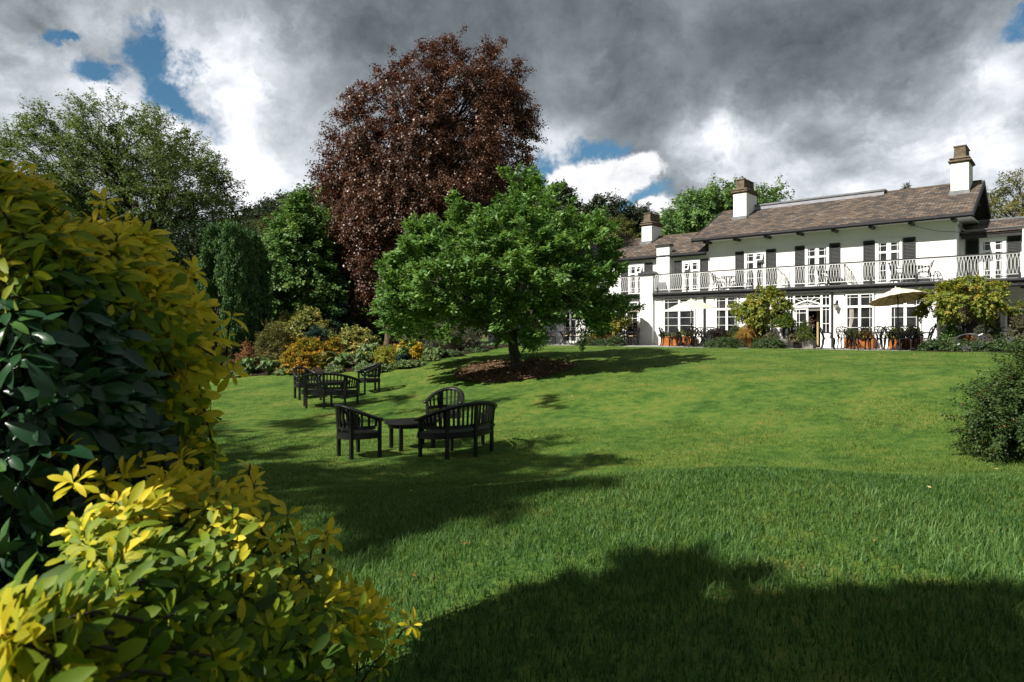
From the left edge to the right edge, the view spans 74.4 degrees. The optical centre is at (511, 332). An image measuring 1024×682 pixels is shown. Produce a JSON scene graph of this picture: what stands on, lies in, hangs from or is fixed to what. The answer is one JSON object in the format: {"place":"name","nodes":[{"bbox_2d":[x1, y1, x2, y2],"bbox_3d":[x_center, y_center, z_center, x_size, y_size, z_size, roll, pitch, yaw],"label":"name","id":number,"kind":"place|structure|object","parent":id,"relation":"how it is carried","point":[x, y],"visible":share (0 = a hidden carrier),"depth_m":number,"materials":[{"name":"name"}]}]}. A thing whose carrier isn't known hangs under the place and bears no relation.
{"place":"outdoors","nodes":[
{"label":"outdoors","id":0,"kind":"place"},
{"bbox_2d":[194,194,536,338],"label":"hill","id":1,"kind":"structure","parent":0,"point":[483,337],"depth_m":85.68,"materials":[{"name":"plant"}]},
{"bbox_2d":[248,200,285,225],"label":"fell tree","id":2,"kind":"object","parent":1,"relation":"on","point":[264,208],"visible":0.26,"depth_m":148.28,"materials":[{"name":"green plant"}]},
{"bbox_2d":[172,167,647,327],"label":"fell woodland","id":3,"kind":"object","parent":1,"relation":"on","point":[269,201],"visible":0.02,"depth_m":160.86,"materials":[{"name":"plant"}]},
{"bbox_2d":[547,178,581,224],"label":"fell tree","id":4,"kind":"object","parent":1,"relation":"on","point":[567,191],"visible":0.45,"depth_m":117.66,"materials":[{"name":"green plant"}]},
{"bbox_2d":[576,188,633,242],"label":"fell tree","id":5,"kind":"object","parent":1,"relation":"on","point":[616,207],"visible":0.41,"depth_m":113.21,"materials":[{"name":"green plant"}]},
{"bbox_2d":[616,199,657,237],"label":"fell tree","id":6,"kind":"object","parent":1,"relation":"on","point":[635,215],"visible":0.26,"depth_m":116.36,"materials":[{"name":"green plant"}]},
{"bbox_2d":[393,359,427,366],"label":"geranium","id":7,"kind":"object","parent":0,"point":[409,363],"visible":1,"depth_m":24.28,"materials":[{"name":"green plant"}]},
{"bbox_2d":[0,0,1023,238],"label":"sky","id":8,"kind":"structure","parent":0,"point":[645,100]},
{"bbox_2d":[155,339,1023,681],"bbox_3d":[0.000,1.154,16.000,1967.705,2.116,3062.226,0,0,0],"label":"lawn","id":9,"kind":"structure","parent":0,"point":[659,407],"depth_m":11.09,"materials":[{"name":"green plant"}]},
{"bbox_2d":[0,256,179,596],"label":"glossy bush","id":10,"kind":"object","parent":9,"relation":"on","point":[51,400],"visible":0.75,"depth_m":1.97,"materials":[{"name":"green plant"}]},
{"bbox_2d":[0,159,248,526],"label":"golden bush","id":11,"kind":"object","parent":9,"relation":"on","point":[129,268],"visible":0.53,"depth_m":2.40,"materials":[{"name":"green plant"}]},
{"bbox_2d":[0,82,263,257],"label":"airy tree","id":12,"kind":"object","parent":9,"relation":"on","point":[131,186],"visible":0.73,"depth_m":37.24,"materials":[{"name":"green plant"}]},
{"bbox_2d":[0,433,421,681],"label":"golden bush","id":13,"kind":"object","parent":9,"relation":"on","point":[141,585],"visible":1,"depth_m":1.79,"materials":[{"name":"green plant"}]},
{"bbox_2d":[292,366,321,399],"bbox_3d":[-6.256,1.532,20.331,0.701,0.976,0.846,0,0,41],"label":"garden armchair","id":14,"kind":"object","parent":9,"relation":"on","point":[296,377],"visible":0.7,"depth_m":20.29,"materials":[{"name":"brown wood"}]},
{"bbox_2d":[298,372,361,408],"bbox_3d":[-5.026,1.573,18.379,1.770,0.996,0.743,0,0,3],"label":"curved bench","id":15,"kind":"object","parent":9,"relation":"on","point":[323,390],"visible":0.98,"depth_m":18.17,"materials":[{"name":"brown wood"}]},
{"bbox_2d":[334,404,382,459],"bbox_3d":[-2.708,1.697,11.607,0.846,0.976,0.701,0,0,45],"label":"garden armchair","id":16,"kind":"object","parent":9,"relation":"on","point":[351,429],"visible":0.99,"depth_m":11.40,"materials":[{"name":"brown wood"}]},
{"bbox_2d":[357,362,382,394],"bbox_3d":[-4.280,1.397,20.494,0.701,0.976,0.846,0,0,-28],"label":"garden armchair","id":17,"kind":"object","parent":9,"relation":"on","point":[375,373],"visible":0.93,"depth_m":20.37,"materials":[{"name":"brown wood"}]},
{"bbox_2d":[230,340,540,377],"bbox_3d":[-10.091,1.271,44.521,19.884,1.380,40.772,0,0,-14],"label":"garden bed","id":18,"kind":"object","parent":9,"relation":"on","point":[348,367],"visible":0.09,"depth_m":27.31,"materials":[{"name":"soil"}]},
{"bbox_2d":[149,210,214,293],"bbox_3d":[-18.040,-1.990,37.067,7.336,9.175,7.355,0,0,0],"label":"dark evergreen","id":19,"kind":"object","parent":18,"relation":"on","point":[196,236],"visible":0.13,"depth_m":35.52,"materials":[{"name":"green plant"}]},
{"bbox_2d":[195,219,229,352],"bbox_3d":[-13.991,-1.776,31.517,1.390,6.960,2.860,0,0,0],"label":"columnar yew","id":20,"kind":"object","parent":18,"relation":"on","point":[207,259],"visible":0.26,"depth_m":30.66,"materials":[{"name":"green plant"}]},
{"bbox_2d":[212,219,262,361],"bbox_3d":[-12.399,-1.706,30.459,1.852,6.842,2.813,0,0,0],"label":"columnar yew","id":21,"kind":"object","parent":18,"relation":"on","point":[230,268],"visible":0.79,"depth_m":29.58,"materials":[{"name":"green plant"}]},
{"bbox_2d":[233,339,260,369],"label":"coral shrub","id":22,"kind":"object","parent":18,"relation":"on","point":[248,352],"visible":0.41,"depth_m":27.42,"materials":[{"name":"red plant"}]},
{"bbox_2d":[240,357,261,371],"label":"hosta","id":23,"kind":"object","parent":18,"relation":"on","point":[247,363],"visible":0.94,"depth_m":26.52,"materials":[{"name":"green plant"}]},
{"bbox_2d":[234,215,274,306],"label":"pale willow","id":24,"kind":"object","parent":18,"relation":"on","point":[259,232],"visible":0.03,"depth_m":47.32,"materials":[{"name":"green plant"}]},
{"bbox_2d":[236,224,273,354],"bbox_3d":[-12.151,-1.782,31.766,1.336,6.605,2.867,0,0,0],"label":"columnar yew","id":25,"kind":"object","parent":18,"relation":"on","point":[252,246],"visible":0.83,"depth_m":31.38,"materials":[{"name":"green plant"}]},
{"bbox_2d":[256,357,280,373],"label":"fern","id":26,"kind":"object","parent":18,"relation":"on","point":[269,366],"visible":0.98,"depth_m":26.01,"materials":[{"name":"green plant"}]},
{"bbox_2d":[253,319,295,360],"bbox_3d":[-10.190,0.426,28.987,2.412,2.184,2.338,0,0,0],"label":"bronze shrub","id":27,"kind":"object","parent":18,"relation":"on","point":[283,338],"visible":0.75,"depth_m":28.76,"materials":[{"name":"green plant"}]},
{"bbox_2d":[267,302,293,344],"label":"understory bush","id":28,"kind":"object","parent":18,"relation":"on","point":[276,317],"visible":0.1,"depth_m":37.17,"materials":[{"name":"green plant"}]},
{"bbox_2d":[275,346,318,368],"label":"azalea","id":29,"kind":"object","parent":18,"relation":"on","point":[295,356],"visible":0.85,"depth_m":26.45,"materials":[{"name":"orange plant"}]},
{"bbox_2d":[267,304,336,351],"bbox_3d":[-9.450,-0.058,30.921,3.176,2.501,3.024,0,0,-40],"label":"rhododendron","id":30,"kind":"object","parent":18,"relation":"on","point":[299,323],"visible":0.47,"depth_m":30.75,"materials":[{"name":"green plant"}]},
{"bbox_2d":[284,335,334,365],"bbox_3d":[-8.313,0.787,27.813,2.276,1.358,2.151,0,0,0],"label":"azalea","id":31,"kind":"object","parent":18,"relation":"on","point":[310,344],"visible":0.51,"depth_m":27.54,"materials":[{"name":"orange plant"}]},
{"bbox_2d":[259,183,371,331],"bbox_3d":[-11.138,-3.496,38.521,6.986,9.124,9.534,0,0,0],"label":"broadleaf tree","id":32,"kind":"object","parent":18,"relation":"on","point":[304,269],"visible":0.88,"depth_m":35.62,"materials":[{"name":"green plant"}]},
{"bbox_2d":[304,324,332,351],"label":"dwarf pine","id":33,"kind":"object","parent":18,"relation":"on","point":[316,332],"visible":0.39,"depth_m":29.23,"materials":[{"name":"green plant"}]},
{"bbox_2d":[314,351,330,368],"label":"fern","id":34,"kind":"object","parent":18,"relation":"on","point":[321,358],"visible":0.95,"depth_m":25.76,"materials":[{"name":"green plant"}]},
{"bbox_2d":[325,335,346,358],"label":"azalea","id":35,"kind":"object","parent":18,"relation":"on","point":[334,345],"visible":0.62,"depth_m":28.39,"materials":[{"name":"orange plant"}]},
{"bbox_2d":[317,297,359,336],"bbox_3d":[-9.384,-0.516,35.927,2.799,2.884,2.660,0,0,0],"label":"understory bush","id":36,"kind":"object","parent":18,"relation":"on","point":[346,320],"visible":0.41,"depth_m":35.69,"materials":[{"name":"green plant"}]},
{"bbox_2d":[327,351,357,366],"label":"fern","id":37,"kind":"object","parent":18,"relation":"on","point":[343,358],"visible":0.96,"depth_m":25.62,"materials":[{"name":"green plant"}]},
{"bbox_2d":[351,260,360,327],"bbox_3d":[-8.604,-1.402,37.000,0.662,5.176,0.591,0,0,0],"label":"bare trunk","id":38,"kind":"object","parent":18,"relation":"on","point":[354,294],"visible":0.21,"depth_m":36.92,"materials":[{"name":"brown wood"}]},
{"bbox_2d":[334,323,381,354],"bbox_3d":[-7.044,0.335,30.524,2.204,1.506,2.622,0,0,0],"label":"rhododendron","id":39,"kind":"object","parent":18,"relation":"on","point":[353,339],"visible":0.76,"depth_m":29.86,"materials":[{"name":"yellow plant"}]},
{"bbox_2d":[349,352,376,364],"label":"fern","id":40,"kind":"object","parent":18,"relation":"on","point":[363,358],"visible":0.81,"depth_m":25.47,"materials":[{"name":"green plant"}]},
{"bbox_2d":[351,304,392,343],"bbox_3d":[-8.249,-0.725,38.859,2.926,3.034,3.313,0,0,0],"label":"understory bush","id":41,"kind":"object","parent":18,"relation":"on","point":[381,335],"visible":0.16,"depth_m":38.21,"materials":[{"name":"green plant"}]},
{"bbox_2d":[369,345,397,363],"bbox_3d":[-4.706,0.794,25.587,1.386,0.874,1.438,0,0,0],"label":"lady mantle","id":42,"kind":"object","parent":18,"relation":"on","point":[382,354],"visible":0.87,"depth_m":25.35,"materials":[{"name":"plant"}]},
{"bbox_2d":[393,339,425,358],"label":"yellow flowers","id":43,"kind":"object","parent":18,"relation":"on","point":[418,347],"visible":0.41,"depth_m":26.29,"materials":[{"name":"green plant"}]},
{"bbox_2d":[304,23,548,342],"bbox_3d":[-4.675,-7.947,40.110,14.012,18.022,12.886,0,0,0],"label":"copper beech","id":44,"kind":"object","parent":18,"relation":"on","point":[389,190],"visible":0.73,"depth_m":35.79,"materials":[{"name":"brown plant"}]},
{"bbox_2d":[422,330,459,350],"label":"heather bush","id":45,"kind":"object","parent":18,"relation":"on","point":[432,344],"visible":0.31,"depth_m":28.74,"materials":[{"name":"green plant"}]},
{"bbox_2d":[443,325,482,349],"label":"heather bush","id":46,"kind":"object","parent":18,"relation":"on","point":[474,341],"visible":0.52,"depth_m":29.65,"materials":[{"name":"green plant"}]},
{"bbox_2d":[422,291,522,344],"bbox_3d":[-1.774,-1.314,35.823,6.202,4.141,5.667,0,0,-14],"label":"understory bush","id":47,"kind":"object","parent":18,"relation":"on","point":[478,334],"visible":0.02,"depth_m":35.38,"materials":[{"name":"green plant"}]},
{"bbox_2d":[384,417,438,450],"bbox_3d":[-1.859,1.915,12.550,1.040,0.545,0.840,0,0,-30],"label":"oval table","id":48,"kind":"object","parent":9,"relation":"on","point":[400,424],"visible":0.59,"depth_m":12.27,"materials":[{"name":"brown wood"}]},
{"bbox_2d":[423,387,464,425],"bbox_3d":[-1.367,1.662,14.196,0.845,0.976,0.701,0,0,12],"label":"garden armchair","id":49,"kind":"object","parent":9,"relation":"on","point":[460,397],"visible":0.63,"depth_m":14.32,"materials":[{"name":"brown wood"}]},
{"bbox_2d":[413,401,496,458],"bbox_3d":[-0.844,1.696,11.947,0.743,0.996,1.770,0,0,44],"label":"curved bench","id":50,"kind":"object","parent":9,"relation":"on","point":[446,431],"visible":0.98,"depth_m":11.60,"materials":[{"name":"brown wood"}]},
{"bbox_2d":[454,359,576,381],"bbox_3d":[0.112,1.219,22.018,3.999,0.570,4.080,0,0,0],"label":"mulch ring","id":51,"kind":"object","parent":9,"relation":"on","point":[539,368],"visible":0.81,"depth_m":21.03,"materials":[{"name":"brown soil"}]},
{"bbox_2d":[367,161,645,366],"bbox_3d":[-0.176,-1.878,21.981,8.799,6.787,8.325,0,0,0],"label":"green tree","id":52,"kind":"object","parent":51,"relation":"on","point":[571,271],"visible":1,"depth_m":19.50,"materials":[{"name":"green plant"}]},
{"bbox_2d":[453,356,577,379],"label":"wood chips","id":53,"kind":"object","parent":51,"relation":"on","point":[527,364],"visible":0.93,"depth_m":21.71,"materials":[{"name":"wood"}]},
{"bbox_2d":[572,335,600,345],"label":"juniper","id":54,"kind":"object","parent":9,"relation":"on","point":[591,341],"visible":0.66,"depth_m":33.91,"materials":[{"name":"green plant"}]},
{"bbox_2d":[597,334,627,345],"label":"juniper","id":55,"kind":"object","parent":9,"relation":"on","point":[617,341],"visible":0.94,"depth_m":32.97,"materials":[{"name":"green plant"}]},
{"bbox_2d":[591,214,641,242],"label":"olive tree","id":56,"kind":"object","parent":9,"relation":"on","point":[624,229],"visible":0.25,"depth_m":53.99,"materials":[{"name":"green plant"}]},
{"bbox_2d":[639,173,794,235],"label":"oak tree","id":57,"kind":"object","parent":9,"relation":"on","point":[712,202],"visible":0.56,"depth_m":49.06,"materials":[{"name":"green plant"}]},
{"bbox_2d":[702,336,748,347],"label":"juniper","id":58,"kind":"object","parent":9,"relation":"on","point":[724,341],"visible":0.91,"depth_m":29.16,"materials":[{"name":"green plant"}]},
{"bbox_2d":[746,335,791,348],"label":"juniper","id":59,"kind":"object","parent":9,"relation":"on","point":[775,343],"visible":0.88,"depth_m":27.87,"materials":[{"name":"green plant"}]},
{"bbox_2d":[916,337,964,350],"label":"juniper","id":60,"kind":"object","parent":9,"relation":"on","point":[934,344],"visible":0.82,"depth_m":23.83,"materials":[{"name":"green plant"}]},
{"bbox_2d":[936,336,1023,462],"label":"berry bush","id":61,"kind":"object","parent":9,"relation":"on","point":[1007,394],"visible":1,"depth_m":9.66,"materials":[{"name":"green plant"}]},
{"bbox_2d":[969,337,1018,351],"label":"juniper","id":62,"kind":"object","parent":9,"relation":"on","point":[990,346],"visible":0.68,"depth_m":22.77,"materials":[{"name":"green plant"}]},
{"bbox_2d":[986,168,1023,218],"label":"drooping beech","id":63,"kind":"object","parent":9,"relation":"on","point":[1006,210],"visible":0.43,"depth_m":41.07,"materials":[{"name":"green plant"}]},
{"bbox_2d":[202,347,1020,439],"bbox_3d":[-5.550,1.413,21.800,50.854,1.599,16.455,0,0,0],"label":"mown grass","id":64,"kind":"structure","parent":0,"point":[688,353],"depth_m":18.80,"materials":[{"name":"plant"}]},
{"bbox_2d":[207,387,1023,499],"bbox_3d":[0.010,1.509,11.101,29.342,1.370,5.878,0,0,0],"label":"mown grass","id":65,"kind":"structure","parent":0,"point":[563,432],"depth_m":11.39,"materials":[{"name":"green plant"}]},
{"bbox_2d":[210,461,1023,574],"bbox_3d":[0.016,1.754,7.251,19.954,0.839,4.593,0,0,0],"label":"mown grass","id":66,"kind":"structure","parent":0,"point":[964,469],"depth_m":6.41,"materials":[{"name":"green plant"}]},
{"bbox_2d":[470,342,910,350],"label":"terrace","id":67,"kind":"structure","parent":0,"point":[877,349],"depth_m":29.86,"materials":[{"name":"stone"}]},
{"bbox_2d":[586,334,619,344],"bbox_3d":[4.772,0.400,35.456,1.546,0.560,0.950,0,0,41],"label":"planter box","id":68,"kind":"object","parent":67,"relation":"on","point":[608,335],"visible":0.21,"depth_m":34.95,"materials":[{"name":"metal"}]},
{"bbox_2d":[587,313,634,336],"bbox_3d":[5.067,-0.531,35.128,2.541,2.021,2.260,0,0,0],"label":"maple","id":69,"kind":"object","parent":68,"relation":"in","point":[619,325],"visible":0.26,"depth_m":34.54,"materials":[{"name":"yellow plant"}]},
{"bbox_2d":[661,336,695,345],"bbox_3d":[8.344,0.440,33.942,1.720,0.480,0.420,0,0,41],"label":"planter box","id":70,"kind":"object","parent":67,"relation":"on","point":[666,341],"visible":0.42,"depth_m":33.82,"materials":[{"name":"ceramic"}]},
{"bbox_2d":[667,298,715,346],"bbox_3d":[8.454,-0.465,31.790,2.241,2.290,2.241,0,0,0],"label":"parasol","id":71,"kind":"object","parent":67,"relation":"on","point":[691,303],"visible":1,"depth_m":31.27,"materials":[{"name":"beige fabric"}]},
{"bbox_2d":[738,336,765,346],"bbox_3d":[10.894,0.420,30.181,1.228,0.520,0.950,0,0,41],"label":"planter box","id":72,"kind":"object","parent":67,"relation":"on","point":[746,340],"visible":0.27,"depth_m":29.91,"materials":[{"name":"ceramic"}]},
{"bbox_2d":[733,323,762,337],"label":"straw grass","id":73,"kind":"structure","parent":72,"relation":"in","point":[743,332],"depth_m":29.68,"materials":[{"name":"plant"}]},
{"bbox_2d":[726,284,795,335],"bbox_3d":[11.043,-0.818,29.877,2.781,2.696,2.346,0,0,0],"label":"shrub","id":74,"kind":"object","parent":72,"relation":"in","point":[753,311],"visible":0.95,"depth_m":29.32,"materials":[{"name":"green plant"}]},
{"bbox_2d":[488,144,1023,347],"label":"white house","id":75,"kind":"structure","parent":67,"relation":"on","point":[859,241],"depth_m":30.91,"materials":[{"name":"paint"}]},
{"bbox_2d":[563,305,577,342],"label":"french window","id":76,"kind":"structure","parent":75,"relation":"in","point":[571,323],"depth_m":39.13,"materials":[{"name":"white paint"}]},
{"bbox_2d":[626,302,639,337],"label":"window","id":77,"kind":"structure","parent":75,"relation":"in","point":[634,325],"depth_m":36.41,"materials":[{"name":"white paint"}]},
{"bbox_2d":[628,263,644,293],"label":"window","id":78,"kind":"structure","parent":75,"relation":"in","point":[636,268],"depth_m":37.67,"materials":[{"name":"white paint"}]},
{"bbox_2d":[663,298,695,335],"bbox_3d":[8.550,-0.715,34.527,1.880,2.010,0.125,0,0,41],"label":"window","id":79,"kind":"structure","parent":75,"relation":"in","point":[680,319],"depth_m":34.63,"materials":[{"name":"white paint"}]},
{"bbox_2d":[681,259,700,291],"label":"window","id":80,"kind":"structure","parent":75,"relation":"in","point":[692,265],"depth_m":35.47,"materials":[{"name":"white paint"}]},
{"bbox_2d":[715,296,738,332],"bbox_3d":[10.459,-0.715,32.882,1.280,2.010,0.125,0,0,41],"label":"window","id":81,"kind":"structure","parent":75,"relation":"in","point":[722,314],"depth_m":32.99,"materials":[{"name":"white paint"}]},
{"bbox_2d":[744,249,765,288],"bbox_3d":[11.931,-3.075,33.231,1.120,1.950,0.275,0,0,41],"label":"window","id":82,"kind":"structure","parent":75,"relation":"in","point":[752,258],"depth_m":33.28,"materials":[{"name":"white paint"}]},
{"bbox_2d":[795,308,808,331],"bbox_3d":[13.143,-0.215,30.620,0.570,1.790,0.050,0,0,41],"label":"door","id":83,"kind":"structure","parent":75,"relation":"in","point":[801,314],"depth_m":30.66,"materials":[{"name":"white paint"}]},
{"bbox_2d":[804,243,829,285],"bbox_3d":[14.187,-3.095,31.403,1.120,1.990,0.100,0,0,41],"label":"window","id":84,"kind":"structure","parent":75,"relation":"in","point":[814,253],"depth_m":31.42,"materials":[{"name":"white paint"}]},
{"bbox_2d":[845,293,873,330],"bbox_3d":[14.942,-0.695,29.019,1.240,1.970,0.125,0,0,41],"label":"window","id":85,"kind":"structure","parent":75,"relation":"in","point":[858,311],"depth_m":29.01,"materials":[{"name":"white paint"}]},
{"bbox_2d":[874,237,902,282],"bbox_3d":[16.441,-3.090,29.460,1.110,1.980,0.100,0,0,41],"label":"window","id":86,"kind":"structure","parent":75,"relation":"in","point":[891,248],"depth_m":29.45,"materials":[{"name":"white paint"}]},
{"bbox_2d":[890,301,920,336],"bbox_3d":[16.247,-0.685,27.895,1.260,1.950,0.125,0,0,41],"label":"window","id":87,"kind":"structure","parent":75,"relation":"in","point":[905,309],"depth_m":27.91,"materials":[{"name":"white paint"}]},
{"bbox_2d":[979,236,1006,278],"bbox_3d":[19.841,-3.015,27.850,0.960,1.830,0.100,0,0,41],"label":"window","id":88,"kind":"structure","parent":75,"relation":"in","point":[991,244],"depth_m":27.82,"materials":[{"name":"white paint"}]},
{"bbox_2d":[1003,305,1023,330],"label":"window","id":89,"kind":"structure","parent":75,"relation":"in","point":[1007,320],"depth_m":27.49,"materials":[{"name":"white paint"}]},
{"bbox_2d":[793,341,801,347],"bbox_3d":[12.193,0.530,28.698,0.348,0.300,0.400,0,0,41],"label":"square pot","id":90,"kind":"object","parent":67,"relation":"on","point":[797,346],"visible":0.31,"depth_m":28.53,"materials":[{"name":"stone"}]},
{"bbox_2d":[785,329,806,344],"bbox_3d":[11.983,0.201,28.480,1.022,0.652,1.070,0,0,0],"label":"sage","id":91,"kind":"object","parent":90,"relation":"in","point":[791,336],"visible":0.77,"depth_m":28.31,"materials":[{"name":"green plant"}]},
{"bbox_2d":[802,340,815,348],"bbox_3d":[12.347,0.500,28.051,0.436,0.360,0.420,0,0,41],"label":"square pot","id":92,"kind":"object","parent":67,"relation":"on","point":[810,344],"visible":0.93,"depth_m":27.89,"materials":[{"name":"stone"}]},
{"bbox_2d":[796,318,817,341],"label":"lavender","id":93,"kind":"object","parent":92,"relation":"in","point":[804,329],"visible":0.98,"depth_m":27.86,"materials":[{"name":"green plant"}]},
{"bbox_2d":[844,337,874,347],"bbox_3d":[14.719,0.450,28.581,1.118,0.460,0.420,0,0,41],"label":"planter box","id":94,"kind":"object","parent":67,"relation":"on","point":[862,342],"visible":0.52,"depth_m":28.34,"materials":[{"name":"ceramic"}]},
{"bbox_2d":[852,326,870,349],"bbox_3d":[13.482,0.223,25.994,0.600,0.939,0.625,0,0,9],"label":"lattice chair","id":95,"kind":"object","parent":67,"relation":"on","point":[864,338],"visible":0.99,"depth_m":25.83,"materials":[{"name":"metal"}]},
{"bbox_2d":[874,326,894,349],"bbox_3d":[14.540,0.223,26.401,0.600,0.939,0.625,0,0,-11],"label":"lattice chair","id":96,"kind":"object","parent":67,"relation":"on","point":[885,336],"visible":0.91,"depth_m":26.50,"materials":[{"name":"metal"}]},
{"bbox_2d":[869,286,927,349],"bbox_3d":[14.691,-0.539,25.685,2.001,2.438,1.955,0,0,0],"label":"parasol","id":97,"kind":"object","parent":67,"relation":"on","point":[896,296],"visible":0.97,"depth_m":25.86,"materials":[{"name":"beige fabric"}]},
{"bbox_2d":[896,325,914,350],"bbox_3d":[14.486,0.223,24.853,0.600,0.939,0.625,0,0,32],"label":"lattice chair","id":98,"kind":"object","parent":67,"relation":"on","point":[910,336],"visible":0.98,"depth_m":24.68,"materials":[{"name":"metal"}]},
{"bbox_2d":[911,350,1023,352],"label":"soil strip","id":99,"kind":"object","parent":67,"relation":"on","point":[957,351],"visible":0.2,"depth_m":23.25,"materials":[{"name":"soil"}]},
{"bbox_2d":[953,333,989,350],"bbox_3d":[16.030,0.340,23.569,1.085,0.608,0.722,0,0,41],"label":"hose coil","id":100,"kind":"object","parent":99,"relation":"on","point":[981,336],"visible":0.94,"depth_m":23.52,"materials":[{"name":"rubber"}]},
{"bbox_2d":[953,336,992,343],"bbox_3d":[16.998,0.405,24.889,1.192,0.550,1.100,0,0,41],"label":"planter box","id":101,"kind":"object","parent":99,"relation":"on","point":[967,337],"visible":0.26,"depth_m":24.52,"materials":[{"name":"ceramic"}]},
{"bbox_2d":[938,319,965,342],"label":"shrub","id":102,"kind":"object","parent":101,"relation":"in","point":[952,330],"visible":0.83,"depth_m":24.84,"materials":[{"name":"green plant"}]},
{"bbox_2d":[911,274,1023,333],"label":"maple","id":103,"kind":"object","parent":101,"relation":"in","point":[949,304],"visible":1,"depth_m":24.41,"materials":[{"name":"green plant"}]},
{"bbox_2d":[977,320,1008,340],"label":"conifer tuft","id":104,"kind":"object","parent":101,"relation":"in","point":[995,334],"visible":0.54,"depth_m":24.50,"materials":[{"name":"green plant"}]},
{"bbox_2d":[970,324,995,342],"bbox_3d":[16.871,0.159,24.256,0.791,0.930,0.868,0,0,-43],"label":"rosemary","id":105,"kind":"object","parent":99,"relation":"on","point":[985,332],"visible":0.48,"depth_m":24.20,"materials":[{"name":"green plant"}]},
{"bbox_3d":[11.529,0.480,28.610,0.500,0.400,0.500,0,0,0],"label":"round pot","id":106,"kind":"object","parent":67,"relation":"on","visible":0},
{"bbox_2d":[769,312,797,338],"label":"clipped ball tree","id":107,"kind":"object","parent":106,"relation":"in","point":[786,322],"visible":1,"depth_m":28.41,"materials":[{"name":"green plant"}]},
{"bbox_3d":[17.410,0.515,23.411,0.480,0.330,0.480,0,0,0],"label":"glazed pot","id":108,"kind":"object","parent":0,"visible":0},
{"bbox_2d":[1004,313,1023,341],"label":"silver plant","id":109,"kind":"object","parent":108,"relation":"in","point":[1018,325],"visible":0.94,"depth_m":23.23,"materials":[{"name":"green plant"}]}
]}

